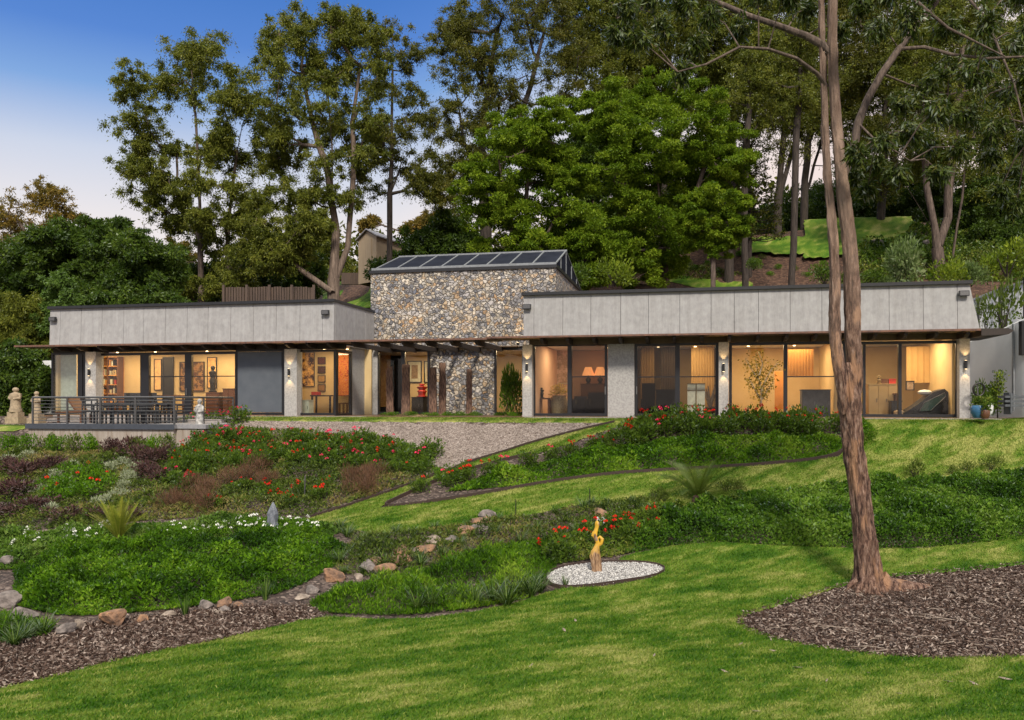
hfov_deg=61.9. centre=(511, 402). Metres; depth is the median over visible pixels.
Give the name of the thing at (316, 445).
rose bush
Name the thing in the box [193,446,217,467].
rose bush
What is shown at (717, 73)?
gum tree
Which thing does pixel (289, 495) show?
rose bush
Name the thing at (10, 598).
rock
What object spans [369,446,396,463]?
rose bush
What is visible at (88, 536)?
white flower plant
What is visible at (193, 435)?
rose bush
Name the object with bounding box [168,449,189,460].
rose bush
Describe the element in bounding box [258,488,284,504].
rose bush
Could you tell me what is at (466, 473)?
rose bush
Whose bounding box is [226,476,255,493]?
rose bush
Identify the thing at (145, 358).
sliding door
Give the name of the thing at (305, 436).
rose bush
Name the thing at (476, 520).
creek stone
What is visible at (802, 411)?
rose bush
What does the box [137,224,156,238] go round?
pine tree
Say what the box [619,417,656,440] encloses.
rose bush
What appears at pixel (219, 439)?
rose bush
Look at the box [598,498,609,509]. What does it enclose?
grass tuft
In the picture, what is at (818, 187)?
bushy tree
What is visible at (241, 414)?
rose bush
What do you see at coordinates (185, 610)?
grass tuft
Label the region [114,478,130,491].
silver shrub
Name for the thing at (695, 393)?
cream screen
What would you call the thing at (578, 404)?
armchair
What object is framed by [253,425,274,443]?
rose bush
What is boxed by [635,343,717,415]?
sliding door
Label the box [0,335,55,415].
bushy tree
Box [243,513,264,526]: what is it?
white flower plant
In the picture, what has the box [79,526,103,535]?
white flower plant
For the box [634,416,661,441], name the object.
rose bush
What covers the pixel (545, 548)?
rose bush
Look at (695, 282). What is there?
hillside lawn
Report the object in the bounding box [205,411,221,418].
rose bush
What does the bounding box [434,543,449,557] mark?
grass tuft
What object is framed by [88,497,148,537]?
cycad
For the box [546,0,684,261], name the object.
gum tree
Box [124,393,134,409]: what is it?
chair
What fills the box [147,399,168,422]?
outdoor chair
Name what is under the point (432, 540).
creek stone
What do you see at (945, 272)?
slope shrub
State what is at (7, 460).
purple shrub
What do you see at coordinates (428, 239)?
bushy tree
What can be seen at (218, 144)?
gum tree
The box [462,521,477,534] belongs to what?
grass tuft
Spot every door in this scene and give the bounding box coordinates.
[51,352,84,413]
[101,351,236,414]
[236,350,283,414]
[300,349,336,414]
[362,239,371,282]
[378,349,429,413]
[494,348,521,413]
[534,344,607,415]
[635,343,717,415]
[729,341,845,416]
[861,340,956,416]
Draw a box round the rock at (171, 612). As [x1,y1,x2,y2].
[161,610,176,615]
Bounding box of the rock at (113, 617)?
[98,608,126,625]
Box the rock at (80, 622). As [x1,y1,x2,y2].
[75,619,85,627]
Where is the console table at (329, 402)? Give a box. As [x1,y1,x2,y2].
[310,395,333,412]
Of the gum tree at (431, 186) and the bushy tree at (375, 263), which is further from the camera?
the bushy tree at (375, 263)
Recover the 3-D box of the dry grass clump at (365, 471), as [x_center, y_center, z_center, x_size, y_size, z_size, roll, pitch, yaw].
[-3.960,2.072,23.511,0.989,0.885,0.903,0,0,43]
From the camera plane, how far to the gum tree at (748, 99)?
49.80 m
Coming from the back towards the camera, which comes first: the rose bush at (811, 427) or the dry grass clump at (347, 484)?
the rose bush at (811, 427)
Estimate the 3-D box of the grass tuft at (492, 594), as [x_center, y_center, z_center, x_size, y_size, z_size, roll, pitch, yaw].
[-0.321,3.427,15.712,0.929,0.536,0.844,0,0,-11]
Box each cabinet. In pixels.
[205,392,222,411]
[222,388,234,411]
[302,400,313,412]
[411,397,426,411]
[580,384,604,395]
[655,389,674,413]
[799,389,830,413]
[866,384,896,413]
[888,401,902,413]
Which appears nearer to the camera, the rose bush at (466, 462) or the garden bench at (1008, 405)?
the rose bush at (466, 462)
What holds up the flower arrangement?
on the house
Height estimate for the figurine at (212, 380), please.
1.076 m
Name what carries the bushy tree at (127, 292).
on the ground at (698, 257)
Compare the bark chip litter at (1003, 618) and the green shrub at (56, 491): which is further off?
the green shrub at (56, 491)
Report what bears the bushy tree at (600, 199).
on the ground at (698, 257)
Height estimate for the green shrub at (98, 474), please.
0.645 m
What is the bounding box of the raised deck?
[25,415,230,447]
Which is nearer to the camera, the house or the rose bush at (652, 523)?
the rose bush at (652, 523)
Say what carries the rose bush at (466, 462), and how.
on the ground at (698, 257)
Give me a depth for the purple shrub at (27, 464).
25.95 m
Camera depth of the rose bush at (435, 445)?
25.51 m
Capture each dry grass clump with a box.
[150,487,191,512]
[164,483,205,502]
[178,471,212,491]
[187,485,219,511]
[192,474,222,497]
[212,465,242,484]
[235,459,265,480]
[242,450,272,473]
[253,468,282,486]
[337,462,363,484]
[340,474,378,495]
[353,465,382,486]
[361,459,393,477]
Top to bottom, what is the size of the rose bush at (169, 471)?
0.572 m
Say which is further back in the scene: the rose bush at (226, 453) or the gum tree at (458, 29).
the gum tree at (458, 29)
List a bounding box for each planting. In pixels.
[0,424,443,529]
[0,606,59,642]
[330,494,666,577]
[532,498,692,565]
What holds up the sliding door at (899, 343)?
in the house
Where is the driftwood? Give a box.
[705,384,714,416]
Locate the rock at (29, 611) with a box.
[10,607,39,622]
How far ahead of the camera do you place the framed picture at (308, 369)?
34.26 m
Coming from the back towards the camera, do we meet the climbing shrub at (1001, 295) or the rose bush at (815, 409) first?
the climbing shrub at (1001, 295)
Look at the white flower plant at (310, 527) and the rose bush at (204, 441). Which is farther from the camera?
the rose bush at (204, 441)
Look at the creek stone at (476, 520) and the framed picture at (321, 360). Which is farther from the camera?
the framed picture at (321, 360)
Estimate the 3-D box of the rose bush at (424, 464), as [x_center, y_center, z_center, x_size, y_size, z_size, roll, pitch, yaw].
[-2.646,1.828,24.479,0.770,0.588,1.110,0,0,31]
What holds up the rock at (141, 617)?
on the ground at (698, 257)
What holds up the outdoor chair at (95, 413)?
on the raised deck
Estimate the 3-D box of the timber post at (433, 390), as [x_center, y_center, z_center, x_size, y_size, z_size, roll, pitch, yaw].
[-2.905,-0.327,31.445,0.288,1.973,0.229,0,0,10]
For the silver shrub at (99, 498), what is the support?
on the ground at (698, 257)
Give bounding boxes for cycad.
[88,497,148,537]
[658,451,742,501]
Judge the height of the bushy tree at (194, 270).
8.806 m
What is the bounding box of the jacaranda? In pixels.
[673,180,756,286]
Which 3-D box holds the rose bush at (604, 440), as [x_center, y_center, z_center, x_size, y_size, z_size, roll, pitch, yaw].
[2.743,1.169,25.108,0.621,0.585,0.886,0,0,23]
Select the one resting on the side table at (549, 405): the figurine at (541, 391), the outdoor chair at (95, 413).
the figurine at (541, 391)
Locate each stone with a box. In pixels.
[219,605,229,610]
[267,502,277,527]
[359,559,374,572]
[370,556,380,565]
[373,563,396,573]
[392,554,411,564]
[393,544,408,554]
[417,545,428,553]
[422,544,436,551]
[425,538,438,543]
[456,525,473,533]
[471,516,491,523]
[471,524,490,533]
[478,509,495,516]
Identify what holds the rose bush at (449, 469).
on the ground at (698, 257)
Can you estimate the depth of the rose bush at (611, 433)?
25.53 m
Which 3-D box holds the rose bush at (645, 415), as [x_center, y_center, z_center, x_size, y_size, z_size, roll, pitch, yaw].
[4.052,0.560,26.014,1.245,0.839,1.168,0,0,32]
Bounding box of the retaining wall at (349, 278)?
[341,273,370,284]
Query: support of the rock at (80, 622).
on the ground at (698, 257)
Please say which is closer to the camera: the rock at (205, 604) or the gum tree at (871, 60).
the rock at (205, 604)
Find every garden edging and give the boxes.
[305,420,614,518]
[385,452,530,506]
[426,448,842,502]
[546,560,664,588]
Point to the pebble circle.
(605, 573)
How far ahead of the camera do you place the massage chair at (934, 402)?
27.52 m
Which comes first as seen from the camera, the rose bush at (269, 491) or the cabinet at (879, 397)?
the rose bush at (269, 491)
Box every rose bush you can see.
[154,465,183,483]
[164,453,195,471]
[165,471,198,491]
[166,443,198,459]
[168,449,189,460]
[177,412,195,422]
[177,451,201,468]
[178,436,201,452]
[181,468,202,477]
[184,447,202,455]
[190,429,211,441]
[190,459,220,474]
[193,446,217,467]
[194,430,214,443]
[196,435,224,452]
[199,493,230,510]
[203,440,232,458]
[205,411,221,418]
[206,421,242,437]
[210,425,248,442]
[210,433,236,447]
[212,411,230,422]
[213,447,232,464]
[213,450,241,468]
[218,439,247,449]
[226,404,251,424]
[226,446,247,462]
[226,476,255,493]
[227,449,255,466]
[234,425,257,442]
[237,432,263,446]
[237,443,269,458]
[246,440,270,451]
[247,446,272,468]
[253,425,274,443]
[253,481,286,498]
[254,476,284,491]
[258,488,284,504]
[259,442,292,462]
[261,437,286,451]
[270,440,300,450]
[275,489,299,508]
[277,429,311,447]
[280,425,299,442]
[283,439,314,458]
[283,448,317,466]
[290,426,324,443]
[290,479,314,494]
[300,438,327,457]
[300,451,333,467]
[304,438,328,458]
[306,483,331,500]
[307,429,337,441]
[314,475,337,491]
[319,434,343,452]
[322,446,352,463]
[326,430,348,441]
[337,452,370,469]
[338,426,363,438]
[338,430,365,448]
[339,448,369,464]
[341,439,366,455]
[351,438,372,454]
[355,426,378,444]
[363,444,392,458]
[363,457,382,470]
[369,437,409,457]
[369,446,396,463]
[374,434,404,448]
[380,456,407,475]
[387,450,411,462]
[395,442,437,460]
[403,456,436,473]
[407,474,432,492]
[408,449,438,462]
[420,435,445,459]
[434,468,464,487]
[440,462,467,481]
[454,463,477,482]
[456,459,475,472]
[478,459,499,476]
[490,454,508,466]
[516,448,540,466]
[537,537,565,557]
[539,443,565,460]
[547,525,577,542]
[549,534,580,559]
[562,439,586,456]
[569,526,600,550]
[573,516,597,533]
[583,435,598,448]
[592,514,625,533]
[594,433,615,445]
[600,426,619,442]
[602,506,639,520]
[604,524,633,545]
[612,422,648,445]
[618,517,640,535]
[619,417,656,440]
[624,407,659,432]
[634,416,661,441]
[638,505,660,521]
[643,517,668,536]
[646,404,680,429]
[653,413,685,437]
[669,401,704,426]
[673,410,701,435]
[681,415,720,436]
[691,408,719,430]
[713,410,741,435]
[720,402,747,425]
[728,407,769,432]
[744,403,778,428]
[745,412,776,433]
[760,407,797,432]
[774,405,807,425]
[776,409,807,435]
[789,404,828,428]
[796,411,823,438]
[813,411,840,434]
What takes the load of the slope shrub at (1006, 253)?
on the ground at (698, 257)
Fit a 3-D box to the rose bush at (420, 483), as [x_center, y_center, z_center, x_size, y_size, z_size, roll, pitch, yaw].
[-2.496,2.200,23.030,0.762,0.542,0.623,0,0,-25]
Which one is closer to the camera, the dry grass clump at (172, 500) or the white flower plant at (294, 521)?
the white flower plant at (294, 521)
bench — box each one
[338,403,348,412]
[998,393,1023,413]
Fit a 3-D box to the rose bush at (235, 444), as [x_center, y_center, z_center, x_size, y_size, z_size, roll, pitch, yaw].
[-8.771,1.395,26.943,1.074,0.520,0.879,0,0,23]
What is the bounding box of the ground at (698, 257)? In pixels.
[0,223,1023,687]
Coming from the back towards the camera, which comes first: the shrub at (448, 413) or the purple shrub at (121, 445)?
the shrub at (448, 413)
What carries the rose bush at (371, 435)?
on the ground at (698, 257)
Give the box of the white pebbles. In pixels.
[547,561,663,585]
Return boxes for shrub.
[0,433,18,453]
[0,455,25,473]
[0,477,38,500]
[0,501,26,517]
[2,458,48,477]
[7,494,70,513]
[13,433,40,451]
[20,447,38,458]
[29,483,48,496]
[33,432,57,448]
[33,452,67,471]
[34,471,89,495]
[34,504,81,521]
[38,482,74,501]
[38,499,59,516]
[43,434,72,451]
[48,468,61,477]
[55,459,104,483]
[62,431,82,452]
[62,477,115,500]
[81,432,100,451]
[81,504,109,519]
[87,468,118,487]
[90,493,114,504]
[96,437,121,454]
[102,460,119,471]
[108,487,130,494]
[112,435,148,458]
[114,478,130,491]
[115,456,135,464]
[116,505,142,519]
[119,468,139,479]
[124,460,137,470]
[126,436,150,450]
[126,443,157,463]
[130,458,155,477]
[141,461,173,483]
[142,435,162,448]
[146,443,177,463]
[152,433,175,449]
[380,411,398,415]
[403,411,417,415]
[405,442,416,449]
[420,412,439,415]
[433,466,443,473]
[440,411,453,415]
[452,411,467,415]
[466,411,482,415]
[493,412,506,415]
[499,362,521,415]
[507,412,519,415]
[572,261,591,286]
[590,253,635,287]
[649,486,663,496]
[654,488,669,501]
[715,477,736,492]
[733,479,747,490]
[745,256,762,270]
[806,262,840,283]
[859,268,889,282]
[877,275,901,282]
[880,232,926,281]
[902,457,925,476]
[925,252,970,284]
[946,464,959,474]
[956,460,977,470]
[962,259,990,286]
[970,387,991,404]
[972,377,1001,415]
[974,294,996,327]
[975,455,1006,470]
[977,236,1023,280]
[981,274,1023,327]
[988,369,1009,417]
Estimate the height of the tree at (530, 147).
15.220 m
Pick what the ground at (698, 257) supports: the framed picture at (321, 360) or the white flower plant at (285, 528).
the white flower plant at (285, 528)
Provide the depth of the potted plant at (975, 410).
24.50 m
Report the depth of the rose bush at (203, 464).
25.41 m
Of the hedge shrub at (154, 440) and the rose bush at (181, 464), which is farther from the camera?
the hedge shrub at (154, 440)
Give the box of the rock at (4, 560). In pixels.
[0,555,13,565]
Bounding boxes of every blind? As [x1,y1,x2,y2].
[61,355,76,409]
[788,349,812,375]
[906,346,929,382]
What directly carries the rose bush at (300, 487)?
on the ground at (698, 257)
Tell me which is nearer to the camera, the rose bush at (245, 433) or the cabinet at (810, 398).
the rose bush at (245, 433)
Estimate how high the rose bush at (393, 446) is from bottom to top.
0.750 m
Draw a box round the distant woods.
[320,176,954,288]
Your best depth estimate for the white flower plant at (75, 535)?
19.78 m
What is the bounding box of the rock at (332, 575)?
[323,568,345,581]
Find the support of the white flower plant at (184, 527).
on the ground at (698, 257)
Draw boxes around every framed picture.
[154,359,161,389]
[179,362,204,390]
[207,357,216,387]
[302,352,314,386]
[318,357,325,363]
[318,366,325,372]
[318,375,325,381]
[318,384,325,390]
[338,353,348,395]
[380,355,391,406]
[407,361,421,382]
[424,361,426,382]
[557,350,566,383]
[906,381,913,389]
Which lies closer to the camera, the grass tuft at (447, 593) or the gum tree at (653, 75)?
the grass tuft at (447, 593)
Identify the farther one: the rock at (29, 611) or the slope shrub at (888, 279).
the slope shrub at (888, 279)
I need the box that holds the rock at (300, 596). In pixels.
[295,593,309,599]
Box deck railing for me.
[32,396,233,424]
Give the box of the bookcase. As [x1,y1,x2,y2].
[104,357,123,409]
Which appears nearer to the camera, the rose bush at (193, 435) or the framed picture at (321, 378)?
the rose bush at (193, 435)
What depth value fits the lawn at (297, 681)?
11.88 m
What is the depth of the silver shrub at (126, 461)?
26.29 m
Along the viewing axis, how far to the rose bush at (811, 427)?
24.50 m
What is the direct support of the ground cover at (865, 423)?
on the lawn at (814, 461)
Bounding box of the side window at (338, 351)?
[335,349,351,415]
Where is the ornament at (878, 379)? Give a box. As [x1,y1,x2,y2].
[876,375,881,383]
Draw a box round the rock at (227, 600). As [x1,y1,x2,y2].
[217,596,231,606]
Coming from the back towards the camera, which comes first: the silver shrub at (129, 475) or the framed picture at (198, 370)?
the framed picture at (198, 370)
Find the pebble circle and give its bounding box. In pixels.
[552,562,660,583]
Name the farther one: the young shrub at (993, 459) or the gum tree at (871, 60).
the gum tree at (871, 60)
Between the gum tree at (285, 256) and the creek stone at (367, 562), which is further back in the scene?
the gum tree at (285, 256)
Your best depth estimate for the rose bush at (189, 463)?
25.71 m
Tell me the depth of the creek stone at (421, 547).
18.73 m
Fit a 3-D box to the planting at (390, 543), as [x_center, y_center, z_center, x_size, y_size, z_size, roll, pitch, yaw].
[0.065,2.917,19.446,8.442,1.231,3.817,0,0,-10]
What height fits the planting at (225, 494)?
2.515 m
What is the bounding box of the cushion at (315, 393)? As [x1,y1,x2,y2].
[311,392,320,394]
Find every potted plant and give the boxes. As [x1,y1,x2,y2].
[968,396,988,417]
[978,399,991,418]
[982,395,997,414]
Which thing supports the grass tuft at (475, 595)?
on the ground at (698, 257)
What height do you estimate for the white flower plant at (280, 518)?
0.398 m
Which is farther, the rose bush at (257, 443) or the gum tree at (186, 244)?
the gum tree at (186, 244)
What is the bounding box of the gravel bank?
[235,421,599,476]
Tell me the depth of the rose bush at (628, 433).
25.00 m
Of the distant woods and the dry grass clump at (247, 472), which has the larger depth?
the distant woods
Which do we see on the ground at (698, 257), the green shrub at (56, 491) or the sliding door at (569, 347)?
the green shrub at (56, 491)
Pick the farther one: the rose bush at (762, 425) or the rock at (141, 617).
the rose bush at (762, 425)
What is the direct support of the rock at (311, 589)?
on the ground at (698, 257)
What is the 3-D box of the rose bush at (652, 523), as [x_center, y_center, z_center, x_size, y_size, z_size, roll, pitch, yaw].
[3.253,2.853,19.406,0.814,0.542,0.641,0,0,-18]
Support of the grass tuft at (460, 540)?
on the ground at (698, 257)
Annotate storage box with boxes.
[881,379,888,383]
[888,379,895,383]
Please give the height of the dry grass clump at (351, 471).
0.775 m
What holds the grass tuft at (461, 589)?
on the ground at (698, 257)
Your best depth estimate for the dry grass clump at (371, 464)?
24.05 m
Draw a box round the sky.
[0,0,1023,262]
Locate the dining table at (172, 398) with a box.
[157,395,184,409]
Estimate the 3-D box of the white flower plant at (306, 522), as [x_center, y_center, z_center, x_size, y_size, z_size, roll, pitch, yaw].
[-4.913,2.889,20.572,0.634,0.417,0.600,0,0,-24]
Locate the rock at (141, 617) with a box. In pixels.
[137,614,147,622]
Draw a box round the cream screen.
[687,383,704,413]
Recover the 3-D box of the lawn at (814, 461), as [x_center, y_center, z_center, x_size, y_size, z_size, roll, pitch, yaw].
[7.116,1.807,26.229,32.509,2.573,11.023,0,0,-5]
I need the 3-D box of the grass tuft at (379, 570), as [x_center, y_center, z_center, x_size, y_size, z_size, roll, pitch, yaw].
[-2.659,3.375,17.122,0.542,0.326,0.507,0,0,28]
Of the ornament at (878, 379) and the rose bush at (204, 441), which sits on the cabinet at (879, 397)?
the ornament at (878, 379)
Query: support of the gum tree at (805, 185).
on the ground at (698, 257)
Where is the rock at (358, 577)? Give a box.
[354,573,362,581]
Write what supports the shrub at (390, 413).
on the ground at (698, 257)
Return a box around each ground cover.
[0,510,351,569]
[10,523,348,615]
[307,537,558,615]
[445,428,841,491]
[620,465,1023,552]
[862,415,877,445]
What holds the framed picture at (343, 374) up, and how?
attached to the house
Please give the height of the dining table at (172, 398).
0.775 m
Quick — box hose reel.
[972,383,985,396]
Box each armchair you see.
[572,396,587,412]
[586,392,604,412]
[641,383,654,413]
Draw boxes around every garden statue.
[5,387,26,423]
[27,391,45,423]
[194,399,203,423]
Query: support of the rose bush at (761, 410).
on the ground at (698, 257)
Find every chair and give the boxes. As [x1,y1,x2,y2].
[55,398,89,422]
[82,399,103,422]
[84,399,107,423]
[102,399,123,423]
[116,399,137,422]
[117,399,139,423]
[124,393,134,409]
[132,399,153,422]
[133,399,156,423]
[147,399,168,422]
[151,393,162,409]
[163,399,184,422]
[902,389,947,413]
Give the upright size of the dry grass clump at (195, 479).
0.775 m
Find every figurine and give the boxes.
[209,366,216,391]
[540,388,543,397]
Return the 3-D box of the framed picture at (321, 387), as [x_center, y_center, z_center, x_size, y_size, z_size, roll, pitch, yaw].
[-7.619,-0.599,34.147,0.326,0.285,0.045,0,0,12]
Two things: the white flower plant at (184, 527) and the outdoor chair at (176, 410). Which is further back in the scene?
the outdoor chair at (176, 410)
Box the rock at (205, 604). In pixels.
[197,599,213,609]
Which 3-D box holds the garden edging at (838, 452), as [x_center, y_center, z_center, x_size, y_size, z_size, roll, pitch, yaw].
[3.773,1.822,23.237,12.178,1.698,0.782,0,0,-8]
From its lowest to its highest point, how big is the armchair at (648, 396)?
1.178 m
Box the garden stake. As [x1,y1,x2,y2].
[304,476,305,498]
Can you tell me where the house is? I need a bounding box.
[14,250,1013,419]
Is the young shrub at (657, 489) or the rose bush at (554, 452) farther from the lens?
the rose bush at (554, 452)
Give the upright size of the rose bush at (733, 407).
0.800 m
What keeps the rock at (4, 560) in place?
on the ground at (698, 257)
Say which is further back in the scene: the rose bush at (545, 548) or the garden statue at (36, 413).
the garden statue at (36, 413)
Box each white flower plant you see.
[18,531,35,543]
[21,526,36,536]
[50,536,72,547]
[63,527,79,533]
[64,530,86,541]
[77,534,96,544]
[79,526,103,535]
[91,520,111,534]
[164,520,188,528]
[175,525,200,536]
[192,524,213,534]
[210,523,233,536]
[228,515,252,530]
[235,521,254,533]
[240,521,262,531]
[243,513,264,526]
[256,521,274,532]
[270,515,287,525]
[273,522,294,532]
[281,515,305,528]
[288,521,309,533]
[296,514,320,527]
[304,521,325,533]
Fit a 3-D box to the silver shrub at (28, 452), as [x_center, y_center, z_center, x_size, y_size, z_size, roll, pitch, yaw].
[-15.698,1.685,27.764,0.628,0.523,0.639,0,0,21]
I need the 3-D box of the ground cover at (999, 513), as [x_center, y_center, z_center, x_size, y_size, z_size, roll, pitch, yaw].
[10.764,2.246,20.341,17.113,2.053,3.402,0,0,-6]
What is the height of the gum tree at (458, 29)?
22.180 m
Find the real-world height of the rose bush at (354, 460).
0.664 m
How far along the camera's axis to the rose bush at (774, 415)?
25.20 m
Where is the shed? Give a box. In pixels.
[355,229,401,286]
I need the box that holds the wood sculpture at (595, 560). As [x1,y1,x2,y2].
[590,521,603,571]
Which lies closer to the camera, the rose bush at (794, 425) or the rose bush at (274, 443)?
the rose bush at (794, 425)
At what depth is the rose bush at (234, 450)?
26.37 m
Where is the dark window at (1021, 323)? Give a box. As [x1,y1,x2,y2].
[1019,321,1023,354]
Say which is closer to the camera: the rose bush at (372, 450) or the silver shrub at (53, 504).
the silver shrub at (53, 504)
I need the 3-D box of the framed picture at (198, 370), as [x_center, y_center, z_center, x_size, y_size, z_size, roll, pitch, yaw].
[-13.252,-1.084,35.344,1.135,1.222,0.045,0,0,12]
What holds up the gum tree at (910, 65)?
on the ground at (698, 257)
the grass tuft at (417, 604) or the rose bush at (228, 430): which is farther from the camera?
the rose bush at (228, 430)
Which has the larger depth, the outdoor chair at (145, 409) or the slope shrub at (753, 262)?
the slope shrub at (753, 262)
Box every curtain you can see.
[641,347,653,413]
[661,347,674,388]
[691,346,713,406]
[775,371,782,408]
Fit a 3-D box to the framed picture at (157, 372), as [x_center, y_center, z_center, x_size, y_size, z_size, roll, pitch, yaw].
[-14.802,-1.171,35.673,0.356,1.310,0.045,0,0,12]
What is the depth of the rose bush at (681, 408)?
25.98 m
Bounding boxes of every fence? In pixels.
[222,285,314,301]
[973,279,1023,327]
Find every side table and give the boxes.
[540,398,551,412]
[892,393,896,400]
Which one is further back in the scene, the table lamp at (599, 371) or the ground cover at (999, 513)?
the table lamp at (599, 371)
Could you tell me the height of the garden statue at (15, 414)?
1.323 m
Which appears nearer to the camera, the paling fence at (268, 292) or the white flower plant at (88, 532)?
the white flower plant at (88, 532)
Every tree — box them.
[0,174,90,247]
[0,213,193,302]
[0,289,55,359]
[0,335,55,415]
[26,268,89,340]
[48,270,196,352]
[98,26,283,301]
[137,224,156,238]
[163,236,197,257]
[182,255,252,301]
[231,228,329,300]
[233,0,400,299]
[283,205,353,298]
[345,16,461,261]
[354,207,433,236]
[362,249,402,283]
[394,207,480,255]
[417,0,607,250]
[446,93,624,290]
[542,131,652,286]
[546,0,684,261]
[553,62,761,289]
[592,0,737,244]
[601,0,1023,597]
[648,0,812,282]
[652,173,773,238]
[715,112,787,277]
[716,37,777,285]
[729,1,860,284]
[737,350,785,407]
[741,0,844,236]
[753,186,838,234]
[798,167,858,216]
[800,0,899,229]
[817,0,954,219]
[851,180,911,216]
[864,0,1018,280]
[875,156,963,222]
[926,0,1023,216]
[938,168,1023,246]
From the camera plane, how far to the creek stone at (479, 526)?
19.86 m
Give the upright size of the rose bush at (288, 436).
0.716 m
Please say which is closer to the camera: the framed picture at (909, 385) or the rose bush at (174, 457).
the rose bush at (174, 457)
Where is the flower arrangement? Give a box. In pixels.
[548,383,566,412]
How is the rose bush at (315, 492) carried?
on the ground at (698, 257)
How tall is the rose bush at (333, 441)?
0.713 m
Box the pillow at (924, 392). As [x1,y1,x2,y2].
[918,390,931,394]
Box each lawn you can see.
[0,425,24,430]
[0,539,1023,719]
[243,418,1023,531]
[322,282,370,307]
[669,275,752,287]
[740,216,913,257]
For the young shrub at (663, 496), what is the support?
on the ground at (698, 257)
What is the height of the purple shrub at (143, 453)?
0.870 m
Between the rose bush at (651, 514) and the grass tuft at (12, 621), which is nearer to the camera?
the grass tuft at (12, 621)
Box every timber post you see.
[386,367,393,414]
[401,364,409,415]
[429,367,436,415]
[439,362,445,415]
[466,369,471,415]
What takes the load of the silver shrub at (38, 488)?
on the ground at (698, 257)
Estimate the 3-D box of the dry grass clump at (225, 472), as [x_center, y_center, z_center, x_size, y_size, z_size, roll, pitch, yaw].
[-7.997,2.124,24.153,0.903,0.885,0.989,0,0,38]
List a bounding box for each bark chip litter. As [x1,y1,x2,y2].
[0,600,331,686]
[0,602,322,687]
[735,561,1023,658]
[743,564,1023,657]
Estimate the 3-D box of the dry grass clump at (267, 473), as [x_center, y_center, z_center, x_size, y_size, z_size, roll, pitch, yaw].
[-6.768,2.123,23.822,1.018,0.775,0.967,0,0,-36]
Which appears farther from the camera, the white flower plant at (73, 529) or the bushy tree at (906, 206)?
the bushy tree at (906, 206)
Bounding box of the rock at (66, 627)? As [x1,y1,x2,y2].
[55,622,76,633]
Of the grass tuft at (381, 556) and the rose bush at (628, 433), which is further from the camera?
the rose bush at (628, 433)
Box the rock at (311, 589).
[306,584,319,593]
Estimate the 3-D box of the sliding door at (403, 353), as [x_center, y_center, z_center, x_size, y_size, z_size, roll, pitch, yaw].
[-4.341,-0.830,34.071,2.224,2.573,0.140,0,0,12]
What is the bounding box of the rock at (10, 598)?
[0,590,21,607]
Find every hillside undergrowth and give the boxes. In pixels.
[630,261,741,281]
[841,217,1023,283]
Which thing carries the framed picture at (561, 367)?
attached to the house
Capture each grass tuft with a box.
[0,608,30,636]
[0,616,37,646]
[4,612,44,639]
[21,607,68,633]
[172,595,191,614]
[256,574,274,599]
[326,546,351,562]
[332,512,350,527]
[336,564,348,573]
[338,519,357,536]
[355,530,374,544]
[366,564,390,575]
[376,547,391,562]
[390,524,401,532]
[397,582,437,607]
[412,553,429,565]
[413,547,427,557]
[413,581,450,607]
[428,519,442,527]
[432,579,466,605]
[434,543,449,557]
[445,579,470,600]
[451,532,468,546]
[458,579,493,606]
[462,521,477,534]
[472,572,515,601]
[483,575,527,605]
[485,520,501,536]
[492,511,502,522]
[497,570,541,594]
[508,528,530,542]
[514,563,544,585]
[516,568,549,597]
[524,569,562,592]
[526,519,547,531]
[560,575,570,584]
[569,518,581,531]
[575,493,594,510]
[585,495,596,503]
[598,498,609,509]
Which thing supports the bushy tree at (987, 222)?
on the ground at (698, 257)
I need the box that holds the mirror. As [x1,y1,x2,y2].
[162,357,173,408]
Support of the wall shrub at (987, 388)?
on the ground at (698, 257)
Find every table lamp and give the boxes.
[582,367,593,383]
[594,367,604,383]
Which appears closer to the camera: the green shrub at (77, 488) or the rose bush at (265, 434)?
the green shrub at (77, 488)
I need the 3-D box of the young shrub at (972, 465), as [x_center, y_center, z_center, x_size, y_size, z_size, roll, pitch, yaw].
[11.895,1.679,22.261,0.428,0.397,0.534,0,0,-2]
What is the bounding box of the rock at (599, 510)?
[590,508,606,516]
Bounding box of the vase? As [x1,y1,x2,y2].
[416,384,426,396]
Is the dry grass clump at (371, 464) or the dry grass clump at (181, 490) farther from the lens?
the dry grass clump at (371, 464)
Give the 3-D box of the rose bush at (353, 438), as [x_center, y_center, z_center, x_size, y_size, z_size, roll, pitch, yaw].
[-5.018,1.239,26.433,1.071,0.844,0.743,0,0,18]
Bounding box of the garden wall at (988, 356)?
[970,319,1023,416]
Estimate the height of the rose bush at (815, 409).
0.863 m
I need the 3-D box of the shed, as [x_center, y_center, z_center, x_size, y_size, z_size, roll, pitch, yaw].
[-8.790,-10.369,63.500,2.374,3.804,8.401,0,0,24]
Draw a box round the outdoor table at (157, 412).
[95,403,172,423]
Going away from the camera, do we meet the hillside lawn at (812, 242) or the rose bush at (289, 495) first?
the rose bush at (289, 495)

